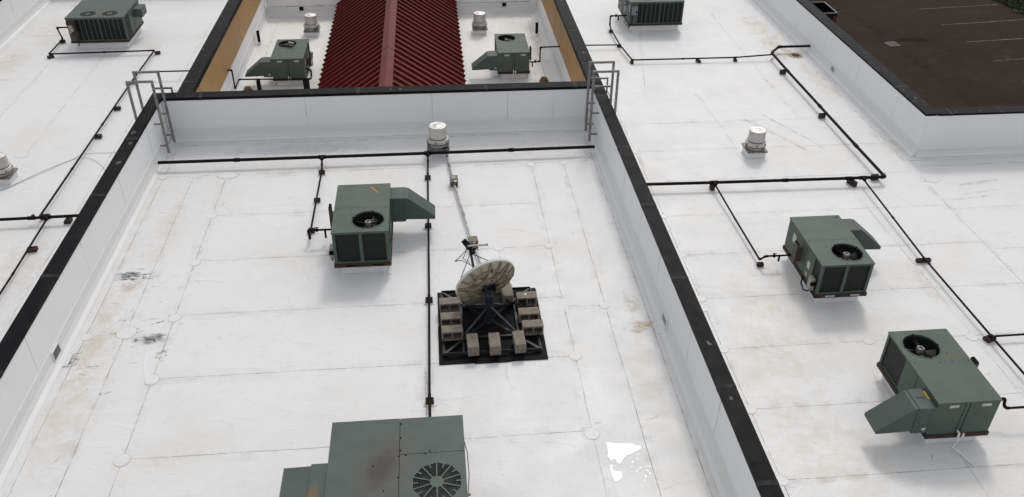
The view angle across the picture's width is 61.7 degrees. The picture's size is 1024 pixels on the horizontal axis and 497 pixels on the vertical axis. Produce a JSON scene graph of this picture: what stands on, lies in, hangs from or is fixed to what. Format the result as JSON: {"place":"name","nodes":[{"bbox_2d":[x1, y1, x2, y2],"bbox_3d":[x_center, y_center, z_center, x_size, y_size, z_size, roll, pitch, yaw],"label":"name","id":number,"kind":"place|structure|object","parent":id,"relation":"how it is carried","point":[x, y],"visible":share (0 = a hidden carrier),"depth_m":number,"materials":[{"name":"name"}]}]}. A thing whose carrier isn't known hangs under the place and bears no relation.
{"place":"outdoors","nodes":[
{"label":"outdoors","id":0,"kind":"place"},
{"bbox_2d":[0,0,266,341],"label":"roof deck","id":1,"kind":"structure","parent":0,"point":[56,110],"depth_m":27.49,"materials":[{"name":"grey"}]},
{"bbox_2d":[0,152,24,188],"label":"exhaust fan","id":2,"kind":"object","parent":1,"relation":"on","point":[10,175],"visible":1,"depth_m":23.33,"materials":[{"name":"metal"}]},
{"bbox_2d":[0,0,52,48],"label":"parapet wall","id":3,"kind":"structure","parent":1,"relation":"on","point":[16,16],"depth_m":32.94,"materials":[{"name":"grey"}]},
{"bbox_2d":[26,246,40,253],"bbox_3d":[-11.626,0.024,20.769,0.320,0.109,0.200,-6,35,-9],"label":"pipe support","id":4,"kind":"object","parent":1,"relation":"on","point":[34,249],"visible":0.92,"depth_m":20.74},
{"bbox_2d":[0,220,46,294],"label":"gas pipe","id":5,"kind":"object","parent":4,"relation":"on","point":[21,259],"visible":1,"depth_m":20.26,"materials":[{"name":"brown metal"}]},
{"bbox_2d":[0,214,77,220],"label":"gas pipe","id":6,"kind":"object","parent":1,"relation":"on","point":[34,217],"visible":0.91,"depth_m":21.64,"materials":[{"name":"black metal"}]},
{"bbox_2d":[46,55,55,59],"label":"pipe support","id":7,"kind":"object","parent":1,"relation":"on","point":[49,57],"visible":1,"depth_m":30.74,"materials":[{"name":"black rubber"}]},
{"bbox_2d":[39,27,154,215],"bbox_3d":[-14.464,-4.510,26.880,3.910,0.430,13.086,-3,35,-5],"label":"gas pipe","id":8,"kind":"object","parent":7,"relation":"on","point":[84,150],"visible":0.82,"depth_m":27.78,"materials":[{"name":"black metal"}]},
{"bbox_2d":[159,70,188,71],"bbox_3d":[-11.267,-6.026,29.300,3.209,0.149,0.065,-2,34,-4],"label":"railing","id":9,"kind":"object","parent":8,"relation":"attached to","point":[176,71],"visible":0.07,"depth_m":29.25,"materials":[{"name":"grey metal"}]},
{"bbox_2d":[0,152,115,190],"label":"loose cable","id":10,"kind":"object","parent":1,"relation":"on","point":[46,169],"visible":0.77,"depth_m":24.07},
{"bbox_2d":[63,217,74,225],"bbox_3d":[-11.305,-0.711,21.848,0.200,0.109,0.300,-2,35,-5],"label":"pipe support","id":11,"kind":"object","parent":1,"relation":"on","point":[68,221],"visible":1,"depth_m":21.78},
{"bbox_2d":[0,93,173,488],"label":"parapet wall","id":12,"kind":"structure","parent":1,"relation":"on","point":[59,301],"depth_m":17.01,"materials":[{"name":"grey paint"}]},
{"bbox_2d":[51,341,72,365],"bbox_3d":[-8.482,1.981,16.143,0.220,0.330,0.360,-3,35,-5],"label":"scupper","id":13,"kind":"object","parent":12,"relation":"attached to","point":[56,351],"visible":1,"depth_m":16.14,"materials":[{"name":"white metal"}]},
{"bbox_2d":[125,70,175,152],"bbox_3d":[-9.463,-3.184,22.744,0.676,2.980,0.672,-3,35,-5],"label":"roof ladder","id":14,"kind":"object","parent":12,"relation":"attached to","point":[161,123],"visible":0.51,"depth_m":22.31,"materials":[{"name":"metal"}]},
{"bbox_2d":[93,134,104,139],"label":"pipe support","id":15,"kind":"object","parent":1,"relation":"on","point":[98,136],"visible":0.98,"depth_m":25.65,"materials":[{"name":"black rubber"}]},
{"bbox_2d":[64,0,146,48],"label":"air conditioner","id":16,"kind":"object","parent":1,"relation":"on","point":[95,24],"visible":1,"depth_m":31.38,"materials":[{"name":"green metal"}]},
{"bbox_2d":[112,106,122,111],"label":"pipe support","id":17,"kind":"object","parent":1,"relation":"on","point":[117,108],"visible":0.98,"depth_m":27.26,"materials":[{"name":"black rubber"}]},
{"bbox_2d":[0,129,719,496],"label":"roof deck","id":18,"kind":"structure","parent":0,"point":[236,337],"depth_m":16.72,"materials":[{"name":"grey"}]},
{"bbox_2d":[312,198,322,203],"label":"pipe support","id":19,"kind":"object","parent":18,"relation":"on","point":[319,201],"visible":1,"depth_m":21.00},
{"bbox_2d":[307,160,330,239],"bbox_3d":[-4.458,-1.381,20.944,0.754,0.332,3.755,-3,35,-5],"label":"gas pipe","id":20,"kind":"object","parent":19,"relation":"on","point":[310,230],"visible":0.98,"depth_m":20.12,"materials":[{"name":"brown metal"}]},
{"bbox_2d":[317,170,326,175],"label":"pipe support","id":21,"kind":"object","parent":18,"relation":"on","point":[323,173],"visible":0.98,"depth_m":22.14,"materials":[{"name":"black rubber"}]},
{"bbox_2d":[279,415,470,496],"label":"air conditioner","id":22,"kind":"object","parent":18,"relation":"on","point":[415,457],"visible":1,"depth_m":12.70,"materials":[{"name":"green metal"}]},
{"bbox_2d":[157,145,594,163],"bbox_3d":[-3.460,-2.455,22.616,11.440,0.106,0.195,-3,35,-5],"label":"gas pipe","id":23,"kind":"object","parent":18,"relation":"on","point":[323,157],"visible":1,"depth_m":22.60,"materials":[{"name":"black metal"}]},
{"bbox_2d":[161,81,591,142],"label":"parapet wall","id":24,"kind":"structure","parent":18,"relation":"on","point":[216,116],"depth_m":23.72,"materials":[{"name":"grey paint"}]},
{"bbox_2d":[155,87,172,92],"bbox_3d":[-9.455,-4.136,23.298,0.520,0.525,0.030,-3,35,-5],"label":"grab rail","id":25,"kind":"object","parent":24,"relation":"attached to","point":[165,88],"visible":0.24,"depth_m":23.16,"materials":[{"name":"metal"}]},
{"bbox_2d":[328,183,434,276],"bbox_3d":[-2.902,-0.606,19.297,2.350,1.146,2.521,-3,35,-5],"label":"rooftop air conditioner","id":26,"kind":"object","parent":18,"relation":"on","point":[363,217],"visible":1,"depth_m":18.61,"materials":[{"name":"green metal"}]},
{"bbox_2d":[423,175,432,180],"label":"pipe support","id":27,"kind":"object","parent":18,"relation":"on","point":[425,179],"visible":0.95,"depth_m":21.97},
{"bbox_2d":[427,156,430,416],"bbox_3d":[-1.794,0.488,18.439,0.073,0.132,10.466,-2,34,-4],"label":"gas pipe","id":28,"kind":"object","parent":27,"relation":"on","point":[429,350],"visible":0.92,"depth_m":17.35,"materials":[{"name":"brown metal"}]},
{"bbox_2d":[423,223,433,229],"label":"pipe support","id":29,"kind":"object","parent":18,"relation":"on","point":[425,227],"visible":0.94,"depth_m":20.11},
{"bbox_2d":[423,297,434,304],"bbox_3d":[-1.721,1.070,17.784,0.250,0.109,0.150,-3,35,-5],"label":"pipe support","id":30,"kind":"object","parent":18,"relation":"on","point":[425,301],"visible":0.95,"depth_m":17.76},
{"bbox_2d":[423,397,436,406],"bbox_3d":[-1.475,2.733,15.359,0.250,0.109,0.150,-3,35,-5],"label":"pipe support","id":31,"kind":"object","parent":18,"relation":"on","point":[433,402],"visible":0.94,"depth_m":15.34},
{"bbox_2d":[420,122,455,160],"bbox_3d":[-1.989,-2.954,23.030,1.006,0.824,1.006,-3,35,-5],"label":"exhaust fan","id":32,"kind":"object","parent":18,"relation":"on","point":[437,138],"visible":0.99,"depth_m":22.87,"materials":[{"name":"metal"}]},
{"bbox_2d":[442,147,481,262],"bbox_3d":[-1.143,-0.873,20.463,0.186,0.195,6.353,-6,35,-10],"label":"conduit","id":33,"kind":"object","parent":32,"relation":"attached to","point":[461,207],"visible":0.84,"depth_m":20.83,"materials":[{"name":"metal"}]},
{"bbox_2d":[448,175,460,187],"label":"junction box","id":34,"kind":"structure","parent":18,"relation":"on","point":[453,177],"depth_m":21.70,"materials":[{"name":"white plastic"}]},
{"bbox_2d":[467,236,480,250],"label":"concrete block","id":35,"kind":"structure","parent":18,"relation":"on","point":[471,239],"depth_m":19.40,"materials":[{"name":"beige concrete"}]},
{"bbox_2d":[437,288,547,364],"bbox_3d":[-0.439,1.528,17.212,2.090,0.022,2.270,-3,35,-5],"label":"rubber mat","id":36,"kind":"object","parent":18,"relation":"on","point":[470,317],"visible":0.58,"depth_m":16.80,"materials":[{"name":"black rubber"}]},
{"bbox_2d":[440,239,541,355],"bbox_3d":[-0.456,0.852,16.873,1.910,1.426,2.089,-3,35,-5],"label":"satellite dish","id":37,"kind":"object","parent":36,"relation":"on","point":[487,280],"visible":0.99,"depth_m":16.91,"materials":[{"name":"metal"}]},
{"bbox_2d":[439,297,459,312],"bbox_3d":[-1.272,1.145,17.435,0.410,0.222,0.212,-3,35,-6],"label":"concrete block","id":38,"kind":"object","parent":37,"relation":"on","point":[449,304],"depth_m":17.40,"materials":[{"name":"grey concrete"}]},
{"bbox_2d":[440,311,461,325],"bbox_3d":[-1.213,1.415,17.042,0.410,0.222,0.212,-3,35,-6],"label":"concrete block","id":39,"kind":"object","parent":37,"relation":"on","point":[451,318],"depth_m":17.00,"materials":[{"name":"grey concrete"}]},
{"bbox_2d":[441,324,462,340],"bbox_3d":[-1.166,1.645,16.706,0.410,0.222,0.212,-3,35,-6],"label":"concrete block","id":40,"kind":"object","parent":37,"relation":"on","point":[452,332],"depth_m":16.67,"materials":[{"name":"grey concrete"}]},
{"bbox_2d":[465,300,474,304],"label":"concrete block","id":41,"kind":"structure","parent":37,"relation":"on","point":[469,303],"depth_m":17.49,"materials":[{"name":"grey concrete"}]},
{"bbox_2d":[466,333,478,355],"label":"concrete block","id":42,"kind":"object","parent":37,"relation":"on","point":[472,344],"depth_m":16.30,"materials":[{"name":"grey concrete"}]},
{"bbox_2d":[488,332,500,355],"bbox_3d":[-0.333,1.830,16.451,0.212,0.222,0.410,-3,35,-6],"label":"concrete block","id":43,"kind":"object","parent":37,"relation":"on","point":[494,342],"depth_m":16.32,"materials":[{"name":"grey concrete"}]},
{"bbox_2d":[501,284,512,302],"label":"concrete block","id":44,"kind":"object","parent":37,"relation":"on","point":[507,292],"depth_m":17.61,"materials":[{"name":"grey concrete"}]},
{"bbox_2d":[512,330,525,353],"bbox_3d":[0.138,1.798,16.506,0.212,0.222,0.410,-4,35,-7],"label":"concrete block","id":45,"kind":"object","parent":37,"relation":"on","point":[519,341],"depth_m":16.39,"materials":[{"name":"grey concrete"}]},
{"bbox_2d":[516,291,536,306],"bbox_3d":[0.295,1.036,17.620,0.410,0.224,0.212,-3,35,-6],"label":"concrete block","id":46,"kind":"object","parent":37,"relation":"on","point":[526,296],"depth_m":17.58,"materials":[{"name":"grey concrete"}]},
{"bbox_2d":[518,307,539,322],"bbox_3d":[0.332,1.330,17.193,0.410,0.222,0.212,-3,35,-6],"label":"concrete block","id":47,"kind":"object","parent":37,"relation":"on","point":[527,313],"depth_m":17.15,"materials":[{"name":"grey concrete"}]},
{"bbox_2d":[521,319,543,335],"bbox_3d":[0.404,1.554,16.867,0.410,0.222,0.212,-3,35,-6],"label":"concrete block","id":48,"kind":"object","parent":37,"relation":"on","point":[529,327],"depth_m":16.83,"materials":[{"name":"grey concrete"}]},
{"bbox_2d":[317,0,465,87],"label":"red roof","id":49,"kind":"structure","parent":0,"point":[378,43],"depth_m":28.66,"materials":[{"name":"metal"}]},
{"bbox_2d":[240,12,557,90],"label":"court roof deck","id":50,"kind":"structure","parent":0,"point":[473,49],"depth_m":32.37,"materials":[{"name":"grey"}]},
{"bbox_2d":[178,0,269,91],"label":"court wall","id":51,"kind":"structure","parent":50,"relation":"on","point":[231,41],"depth_m":28.07,"materials":[{"name":"grey paint"}]},
{"bbox_2d":[227,68,311,88],"bbox_3d":[-7.977,-5.859,28.221,2.686,0.700,0.777,-11,36,-17],"label":"gas pipe","id":52,"kind":"object","parent":51,"relation":"attached to","point":[239,79],"visible":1,"depth_m":28.42,"materials":[{"name":"black metal"}]},
{"bbox_2d":[256,80,261,89],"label":"pipe support","id":53,"kind":"object","parent":50,"relation":"on","point":[258,82],"visible":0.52,"depth_m":28.46,"materials":[{"name":"black metal"}]},
{"bbox_2d":[256,30,262,45],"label":"vent pipe","id":54,"kind":"object","parent":50,"relation":"on","point":[259,43],"visible":1,"depth_m":31.96,"materials":[{"name":"black metal"}]},
{"bbox_2d":[245,39,312,88],"bbox_3d":[-7.931,-6.329,29.200,2.120,1.148,2.294,-3,35,-5],"label":"rooftop air conditioner","id":55,"kind":"object","parent":50,"relation":"on","point":[290,58],"visible":0.93,"depth_m":28.77,"materials":[{"name":"green metal"}]},
{"bbox_2d":[303,80,309,88],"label":"pipe support","id":56,"kind":"object","parent":50,"relation":"on","point":[306,84],"visible":0.56,"depth_m":28.56,"materials":[{"name":"black rubber"}]},
{"bbox_2d":[300,13,324,38],"bbox_3d":[-7.672,-8.566,32.782,0.977,0.800,0.977,-3,35,-5],"label":"exhaust fan","id":57,"kind":"object","parent":50,"relation":"on","point":[311,28],"visible":1,"depth_m":32.65,"materials":[{"name":"metal"}]},
{"bbox_2d":[265,0,536,16],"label":"court wall","id":58,"kind":"structure","parent":50,"relation":"on","point":[282,8],"depth_m":34.71,"materials":[{"name":"grey"}]},
{"bbox_2d":[467,11,491,36],"bbox_3d":[-1.251,-8.735,33.140,0.977,0.800,0.977,-3,35,-5],"label":"exhaust fan","id":59,"kind":"object","parent":50,"relation":"on","point":[479,26],"visible":1,"depth_m":33.01,"materials":[{"name":"metal"}]},
{"bbox_2d":[471,33,531,82],"bbox_3d":[-0.374,-6.622,29.904,2.120,0.986,2.294,-3,35,-5],"label":"rooftop air conditioner","id":60,"kind":"object","parent":50,"relation":"on","point":[509,58],"visible":0.98,"depth_m":29.41,"materials":[{"name":"green metal"}]},
{"bbox_2d":[533,22,539,36],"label":"vent pipe","id":61,"kind":"object","parent":50,"relation":"on","point":[536,31],"visible":1,"depth_m":32.98,"materials":[{"name":"black metal"}]},
{"bbox_2d":[539,76,548,81],"bbox_3d":[1.101,-5.839,29.508,0.340,0.165,0.340,-3,35,-5],"label":"roof drain","id":62,"kind":"object","parent":50,"relation":"on","point":[543,79],"visible":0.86,"depth_m":29.43,"materials":[{"name":"brown metal"}]},
{"bbox_2d":[534,0,600,81],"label":"court wall","id":63,"kind":"structure","parent":50,"relation":"on","point":[570,58],"depth_m":28.84,"materials":[{"name":"grey"}]},
{"bbox_2d":[529,46,559,66],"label":"gas pipe","id":64,"kind":"object","parent":63,"relation":"attached to","point":[535,61],"visible":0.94,"depth_m":29.52,"materials":[{"name":"black metal"}]},
{"bbox_2d":[586,44,619,45],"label":"gas pipe","id":65,"kind":"object","parent":63,"relation":"attached to","point":[604,45],"visible":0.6,"depth_m":31.96,"materials":[{"name":"black metal"}]},
{"bbox_2d":[566,0,1023,496],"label":"roof deck","id":66,"kind":"structure","parent":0,"point":[803,371],"depth_m":21.69,"materials":[{"name":"grey"}]},
{"bbox_2d":[618,0,684,30],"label":"air conditioner","id":67,"kind":"object","parent":66,"relation":"on","point":[654,15],"visible":1,"depth_m":33.33,"materials":[{"name":"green metal"}]},
{"bbox_2d":[587,80,784,496],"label":"parapet wall","id":68,"kind":"structure","parent":66,"relation":"on","point":[739,464],"depth_m":15.91,"materials":[{"name":"grey paint"}]},
{"bbox_2d":[590,77,610,96],"bbox_3d":[2.477,-3.902,24.341,0.510,1.795,0.590,-3,35,-5],"label":"grab rail","id":69,"kind":"object","parent":68,"relation":"attached to","point":[606,86],"visible":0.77,"depth_m":24.06,"materials":[{"name":"metal"}]},
{"bbox_2d":[584,61,619,141],"bbox_3d":[2.430,-3.622,23.590,0.716,2.980,0.672,-3,35,-5],"label":"roof ladder","id":70,"kind":"object","parent":68,"relation":"attached to","point":[591,103],"visible":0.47,"depth_m":23.10,"materials":[{"name":"metal"}]},
{"bbox_2d":[652,310,667,333],"bbox_3d":[2.967,1.461,17.102,0.220,0.330,0.360,-3,35,-5],"label":"scupper","id":71,"kind":"object","parent":68,"relation":"attached to","point":[665,321],"visible":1,"depth_m":17.11,"materials":[{"name":"white metal"}]},
{"bbox_2d":[708,185,715,191],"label":"pipe support","id":72,"kind":"object","parent":66,"relation":"on","point":[711,188],"visible":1,"depth_m":23.47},
{"bbox_2d":[736,126,770,161],"bbox_3d":[7.128,-3.118,25.057,1.006,0.824,1.006,-3,35,-5],"label":"exhaust fan","id":73,"kind":"object","parent":66,"relation":"on","point":[753,149],"visible":1,"depth_m":24.95,"materials":[{"name":"metal"}]},
{"bbox_2d":[754,262,765,267],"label":"pipe support","id":74,"kind":"object","parent":66,"relation":"on","point":[759,265],"visible":1,"depth_m":20.52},
{"bbox_2d":[778,69,786,74],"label":"pipe support","id":75,"kind":"object","parent":66,"relation":"on","point":[782,72],"visible":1,"depth_m":30.18,"materials":[{"name":"black rubber"}]},
{"bbox_2d":[788,53,802,57],"bbox_3d":[10.486,-7.175,31.686,0.540,0.095,0.540,-3,35,-5],"label":"roof drain","id":76,"kind":"object","parent":66,"relation":"on","point":[794,55],"visible":1,"depth_m":31.62,"materials":[{"name":"metal"}]},
{"bbox_2d":[816,113,826,118],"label":"pipe support","id":77,"kind":"object","parent":66,"relation":"on","point":[821,115],"visible":1,"depth_m":27.26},
{"bbox_2d":[647,45,886,185],"bbox_3d":[8.977,-3.815,26.448,5.995,0.113,13.408,22,40,28],"label":"gas pipe","id":78,"kind":"object","parent":77,"relation":"on","point":[859,149],"visible":0.98,"depth_m":23.70,"materials":[{"name":"black metal"}]},
{"bbox_2d":[781,215,880,306],"bbox_3d":[7.664,0.092,20.092,2.330,1.146,2.521,-3,35,-5],"label":"rooftop air conditioner","id":79,"kind":"object","parent":66,"relation":"on","point":[829,261],"visible":1,"depth_m":19.41,"materials":[{"name":"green metal"}]},
{"bbox_2d":[715,185,790,261],"bbox_3d":[5.787,-0.741,21.826,0.679,0.302,3.778,-9,36,-14],"label":"gas pipe","id":80,"kind":"object","parent":79,"relation":"attached to","point":[750,244],"visible":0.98,"depth_m":21.15,"materials":[{"name":"black metal"}]},
{"bbox_2d":[755,0,939,156],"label":"parapet wall","id":81,"kind":"structure","parent":66,"relation":"on","point":[890,103],"depth_m":28.62,"materials":[{"name":"grey paint"}]},
{"bbox_2d":[825,65,835,75],"bbox_3d":[11.210,-6.273,30.193,0.220,0.310,0.320,-3,35,-5],"label":"scupper","id":82,"kind":"object","parent":81,"relation":"attached to","point":[833,68],"visible":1,"depth_m":30.18,"materials":[{"name":"grey metal"}]},
{"bbox_2d":[845,180,858,188],"bbox_3d":[9.454,-1.844,23.808,0.150,0.174,0.400,-14,37,-20],"label":"pipe support","id":83,"kind":"object","parent":66,"relation":"on","point":[853,183],"visible":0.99,"depth_m":23.72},
{"bbox_2d":[868,174,879,180],"bbox_3d":[10.182,-1.999,24.047,0.300,0.174,0.150,-3,35,-5],"label":"pipe support","id":84,"kind":"object","parent":66,"relation":"on","point":[874,179],"visible":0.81,"depth_m":24.04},
{"bbox_2d":[913,257,932,263],"bbox_3d":[9.968,0.289,20.758,0.440,0.109,0.150,-3,35,-5],"label":"pipe support","id":85,"kind":"object","parent":66,"relation":"on","point":[919,261],"visible":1,"depth_m":20.73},
{"bbox_2d":[864,329,1002,465],"bbox_3d":[7.727,2.786,16.155,2.420,1.146,2.521,-3,35,-5],"label":"rooftop air conditioner","id":86,"kind":"object","parent":66,"relation":"on","point":[938,388],"visible":1,"depth_m":15.72,"materials":[{"name":"green metal"}]},
{"bbox_2d":[1002,397,1023,409],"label":"gas pipe","id":87,"kind":"object","parent":86,"relation":"attached to","point":[1008,407],"visible":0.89,"depth_m":16.17,"materials":[{"name":"black metal"}]},
{"bbox_2d":[912,105,1023,157],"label":"parapet wall","id":88,"kind":"structure","parent":66,"relation":"on","point":[974,131],"depth_m":25.04,"materials":[{"name":"grey paint"}]},
{"bbox_2d":[980,334,996,344],"bbox_3d":[10.239,1.933,18.361,0.320,0.109,0.200,-13,37,-19],"label":"pipe support","id":89,"kind":"object","parent":66,"relation":"on","point":[987,340],"visible":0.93,"depth_m":18.32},
{"bbox_2d":[864,180,1023,374],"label":"gas pipe","id":90,"kind":"object","parent":89,"relation":"on","point":[960,300],"visible":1,"depth_m":19.38,"materials":[{"name":"brown metal"}]},
{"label":"pipe support","id":91,"kind":"object","parent":66,"relation":"on","visible":0},
{"bbox_2d":[609,14,771,60],"bbox_3d":[6.639,-8.080,32.420,5.404,0.476,3.759,-3,35,-5],"label":"gas pipe","id":92,"kind":"object","parent":91,"relation":"on","point":[616,15],"visible":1,"depth_m":31.09,"materials":[{"name":"black metal"}]},
{"bbox_2d":[809,0,1023,107],"bbox_3d":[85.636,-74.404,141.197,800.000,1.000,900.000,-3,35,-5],"label":"parking lot","id":93,"kind":"structure","parent":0,"point":[933,60],"depth_m":46.75,"materials":[{"name":"brown asphalt"}]},
{"bbox_2d":[811,2,837,22],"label":"pickup bed","id":94,"kind":"object","parent":93,"relation":"on","point":[830,12],"visible":0.2,"depth_m":47.73,"materials":[{"name":"black paint"}]},
{"bbox_2d":[884,41,900,46],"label":"storm drain","id":95,"kind":"object","parent":93,"relation":"on","point":[892,44],"visible":1,"depth_m":46.67,"materials":[{"name":"metal"}]},
{"bbox_2d":[927,4,997,8],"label":"parking line","id":96,"kind":"object","parent":93,"relation":"on","point":[963,6],"visible":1,"depth_m":52.05,"materials":[{"name":"white paint"}]},
{"bbox_2d":[944,19,1023,24],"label":"parking line","id":97,"kind":"object","parent":93,"relation":"on","point":[981,22],"visible":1,"depth_m":49.73,"materials":[{"name":"white paint"}]},
{"bbox_2d":[970,38,1023,41],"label":"parking line","id":98,"kind":"object","parent":93,"relation":"on","point":[993,40],"visible":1,"depth_m":47.42,"materials":[{"name":"white paint"}]},
{"bbox_2d":[994,0,1023,13],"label":"grass","id":99,"kind":"structure","parent":0,"point":[1017,6],"depth_m":52.18,"materials":[{"name":"green plant"}]}
]}

